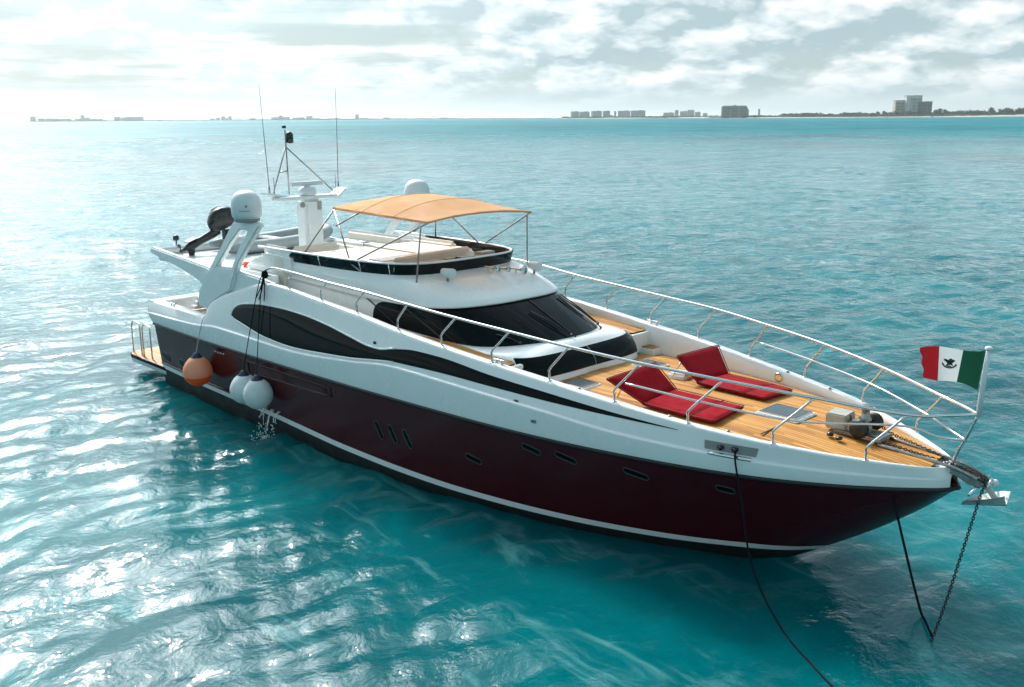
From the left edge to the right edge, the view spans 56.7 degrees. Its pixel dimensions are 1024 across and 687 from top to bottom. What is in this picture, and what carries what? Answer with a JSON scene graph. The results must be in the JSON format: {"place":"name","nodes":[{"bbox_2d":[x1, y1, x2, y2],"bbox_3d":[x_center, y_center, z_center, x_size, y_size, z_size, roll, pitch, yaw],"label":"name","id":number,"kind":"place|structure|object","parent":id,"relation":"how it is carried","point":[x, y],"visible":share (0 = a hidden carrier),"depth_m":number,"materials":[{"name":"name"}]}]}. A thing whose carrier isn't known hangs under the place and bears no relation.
{"place":"outdoors","nodes":[
{"label":"outdoors","id":0,"kind":"place"},
{"bbox_2d":[25,118,532,121],"bbox_3d":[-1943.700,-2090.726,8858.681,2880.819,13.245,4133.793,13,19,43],"label":"shore","id":1,"kind":"structure","parent":0,"point":[269,119],"depth_m":8890.38,"materials":[{"name":"grey"}]},
{"bbox_2d":[30,116,35,120],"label":"shore building","id":2,"kind":"structure","parent":1,"relation":"on","point":[32,118],"depth_m":8288.13,"materials":[{"name":"grey concrete"}]},
{"bbox_2d":[133,116,143,119],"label":"shore building","id":3,"kind":"structure","parent":1,"relation":"on","point":[138,118],"depth_m":8616.40,"materials":[{"name":"grey concrete"}]},
{"bbox_2d":[0,116,1023,686],"bbox_3d":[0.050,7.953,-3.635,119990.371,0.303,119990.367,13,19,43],"label":"sea water","id":4,"kind":"structure","parent":0,"point":[156,530],"depth_m":21.88,"materials":[{"name":"teal liquid"}]},
{"bbox_2d":[131,89,992,557],"bbox_3d":[-1.381,-1.281,20.227,22.141,8.460,5.497,13,19,43],"label":"motor yacht","id":5,"kind":"object","parent":4,"relation":"on","point":[473,371],"visible":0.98,"depth_m":17.35,"materials":[{"name":"red paint"}]},
{"bbox_2d":[183,316,212,385],"bbox_3d":[-7.464,0.211,22.638,0.814,1.629,0.690,-7,15,-27],"label":"ball fender","id":6,"kind":"object","parent":5,"relation":"hanging from","point":[197,369],"visible":0.96,"depth_m":22.49,"materials":[{"name":"orange plastic"}]},
{"bbox_2d":[230,276,261,403],"bbox_3d":[-5.852,-0.064,20.942,0.918,2.908,0.650,3,14,13],"label":"ball fender","id":7,"kind":"object","parent":5,"relation":"hanging from","point":[241,379],"visible":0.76,"depth_m":20.98,"materials":[{"name":"white plastic"}]},
{"bbox_2d":[177,206,332,255],"bbox_3d":[-6.774,-3.121,25.556,1.588,1.250,4.418,13,19,43],"label":"tender","id":8,"kind":"object","parent":5,"relation":"on","point":[220,218],"visible":0.57,"depth_m":24.83,"materials":[{"name":"white plastic"}]},
{"bbox_2d":[243,275,272,408],"bbox_3d":[-5.488,-0.012,20.666,0.646,2.929,0.905,13,19,43],"label":"ball fender","id":9,"kind":"object","parent":5,"relation":"hanging from","point":[257,392],"visible":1,"depth_m":20.62,"materials":[{"name":"white plastic"}]},
{"bbox_2d":[256,271,267,300],"bbox_3d":[-5.470,-1.279,20.797,0.381,0.656,0.194,13,19,43],"label":"rope knot","id":10,"kind":"object","parent":5,"relation":"attached to","point":[265,273],"visible":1,"depth_m":20.68,"materials":[{"name":"black fabric"}]},
{"bbox_2d":[249,407,279,440],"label":"cooling water","id":11,"kind":"structure","parent":5,"relation":"attached to","point":[275,415],"depth_m":21.06,"materials":[{"name":"white liquid"}]},
{"bbox_2d":[606,362,744,422],"bbox_3d":[2.555,0.800,15.296,1.979,0.522,1.322,13,19,43],"label":"sunbed","id":12,"kind":"object","parent":5,"relation":"on","point":[651,377],"visible":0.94,"depth_m":15.40,"materials":[{"name":"red fabric"}]},
{"bbox_2d":[672,344,792,399],"bbox_3d":[3.915,0.477,16.621,1.979,0.522,1.322,13,19,43],"label":"sunbed","id":13,"kind":"object","parent":5,"relation":"on","point":[708,361],"visible":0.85,"depth_m":16.65,"materials":[{"name":"red fabric"}]},
{"bbox_2d":[734,450,833,686],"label":"mooring rope","id":14,"kind":"object","parent":5,"relation":"attached to","point":[785,634],"visible":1,"depth_m":13.38,"materials":[{"name":"black fabric"}]},
{"bbox_2d":[892,499,931,636],"bbox_3d":[5.611,3.032,13.138,0.260,1.613,1.156,-4,14,-13],"label":"mooring rope","id":15,"kind":"object","parent":5,"relation":"attached to","point":[910,571],"visible":0.99,"depth_m":13.35,"materials":[{"name":"black fabric"}]},
{"bbox_2d":[881,426,948,459],"bbox_3d":[5.791,1.392,13.813,0.061,0.284,1.223,-10,16,-34],"label":"anchor chain","id":16,"kind":"object","parent":5,"relation":"attached to","point":[914,443],"visible":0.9,"depth_m":13.77,"materials":[{"name":"metal"}]},
{"bbox_2d":[866,433,986,642],"bbox_3d":[5.840,2.736,13.394,1.980,2.706,1.159,49,51,73],"label":"anchor chain","id":17,"kind":"object","parent":5,"relation":"attached to","point":[961,553],"visible":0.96,"depth_m":12.92,"materials":[{"name":"metal"}]},
{"bbox_2d":[920,346,985,389],"bbox_3d":[5.954,0.322,12.906,0.823,0.563,0.090,8,16,32],"label":"flag","id":18,"kind":"object","parent":5,"relation":"attached to","point":[939,363],"visible":1,"depth_m":12.88,"materials":[{"name":"multicoloured fabric"}]},
{"bbox_2d":[961,477,1010,505],"bbox_3d":[6.411,2.040,13.041,0.725,0.503,0.378,13,19,43],"label":"anchor","id":19,"kind":"object","parent":5,"relation":"attached to","point":[991,497],"visible":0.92,"depth_m":12.92,"materials":[{"name":"metal"}]},
{"bbox_2d":[0,0,1023,120],"label":"sky","id":20,"kind":"structure","parent":0,"point":[60,59],"materials":[{"name":"white"}]},
{"bbox_2d":[560,117,708,118],"bbox_3d":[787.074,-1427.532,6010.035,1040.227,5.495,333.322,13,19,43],"label":"beach","id":21,"kind":"structure","parent":0,"point":[643,117],"depth_m":6010.77,"materials":[{"name":"beige sand"}]},
{"bbox_2d":[558,116,720,118],"bbox_3d":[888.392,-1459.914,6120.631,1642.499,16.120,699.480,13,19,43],"label":"shore","id":22,"kind":"structure","parent":0,"point":[663,117],"depth_m":5862.96,"materials":[{"name":"grey"}]},
{"bbox_2d":[571,111,578,116],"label":"shore building","id":23,"kind":"structure","parent":22,"relation":"on","point":[574,113],"depth_m":6293.29,"materials":[{"name":"grey concrete"}]},
{"bbox_2d":[579,111,589,116],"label":"shore building","id":24,"kind":"structure","parent":22,"relation":"on","point":[584,114],"depth_m":6288.32,"materials":[{"name":"grey concrete"}]},
{"bbox_2d":[591,111,601,116],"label":"shore building","id":25,"kind":"structure","parent":22,"relation":"on","point":[597,113],"depth_m":6279.58,"materials":[{"name":"grey concrete"}]},
{"bbox_2d":[603,111,609,116],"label":"shore building","id":26,"kind":"structure","parent":22,"relation":"on","point":[606,113],"depth_m":6278.54,"materials":[{"name":"grey concrete"}]},
{"bbox_2d":[618,110,629,116],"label":"shore building","id":27,"kind":"structure","parent":22,"relation":"on","point":[624,113],"depth_m":6257.33,"materials":[{"name":"grey concrete"}]},
{"bbox_2d":[631,110,644,116],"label":"shore building","id":28,"kind":"structure","parent":22,"relation":"on","point":[639,113],"depth_m":6246.07,"materials":[{"name":"grey concrete"}]},
{"bbox_2d":[561,115,717,117],"bbox_3d":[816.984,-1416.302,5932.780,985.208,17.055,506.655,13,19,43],"label":"shore wood","id":29,"kind":"object","parent":22,"relation":"on","point":[629,116],"visible":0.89,"depth_m":6114.87,"materials":[{"name":"green plant"}]},
{"bbox_2d":[663,112,673,115],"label":"shore building","id":30,"kind":"structure","parent":22,"relation":"on","point":[668,114],"depth_m":6222.83,"materials":[{"name":"grey concrete"}]},
{"bbox_2d":[680,111,686,115],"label":"shore building","id":31,"kind":"structure","parent":22,"relation":"on","point":[683,113],"depth_m":6211.01,"materials":[{"name":"grey concrete"}]},
{"bbox_2d":[687,110,693,115],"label":"shore building","id":32,"kind":"structure","parent":22,"relation":"on","point":[690,112],"depth_m":6202.73,"materials":[{"name":"grey concrete"}]},
{"bbox_2d":[741,113,1023,117],"bbox_3d":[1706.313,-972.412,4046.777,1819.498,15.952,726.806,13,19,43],"label":"shore","id":33,"kind":"structure","parent":0,"point":[885,115],"depth_m":3984.75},
{"bbox_2d":[721,105,748,117],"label":"shore building","id":34,"kind":"structure","parent":33,"relation":"on","point":[734,111],"depth_m":4244.08,"materials":[{"name":"concrete"}]},
{"bbox_2d":[741,109,1023,117],"bbox_3d":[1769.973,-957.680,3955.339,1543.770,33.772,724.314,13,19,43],"label":"shore wood","id":35,"kind":"object","parent":33,"relation":"on","point":[981,112],"visible":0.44,"depth_m":3995.49,"materials":[{"name":"green plant"}]},
{"bbox_2d":[892,100,904,112],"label":"shore building","id":36,"kind":"structure","parent":33,"relation":"on","point":[898,106],"depth_m":4044.23,"materials":[{"name":"grey concrete"}]},
{"bbox_2d":[904,95,922,114],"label":"shore building","id":37,"kind":"structure","parent":33,"relation":"on","point":[911,102],"depth_m":4022.51,"materials":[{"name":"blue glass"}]},
{"bbox_2d":[917,101,932,114],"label":"shore building","id":38,"kind":"structure","parent":33,"relation":"on","point":[924,106],"depth_m":4009.97,"materials":[{"name":"grey concrete"}]},
{"bbox_2d":[748,115,1023,117],"bbox_3d":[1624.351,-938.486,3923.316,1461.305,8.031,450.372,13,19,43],"label":"beach","id":39,"kind":"structure","parent":0,"point":[908,116],"depth_m":3876.86,"materials":[{"name":"beige sand"}]}
]}

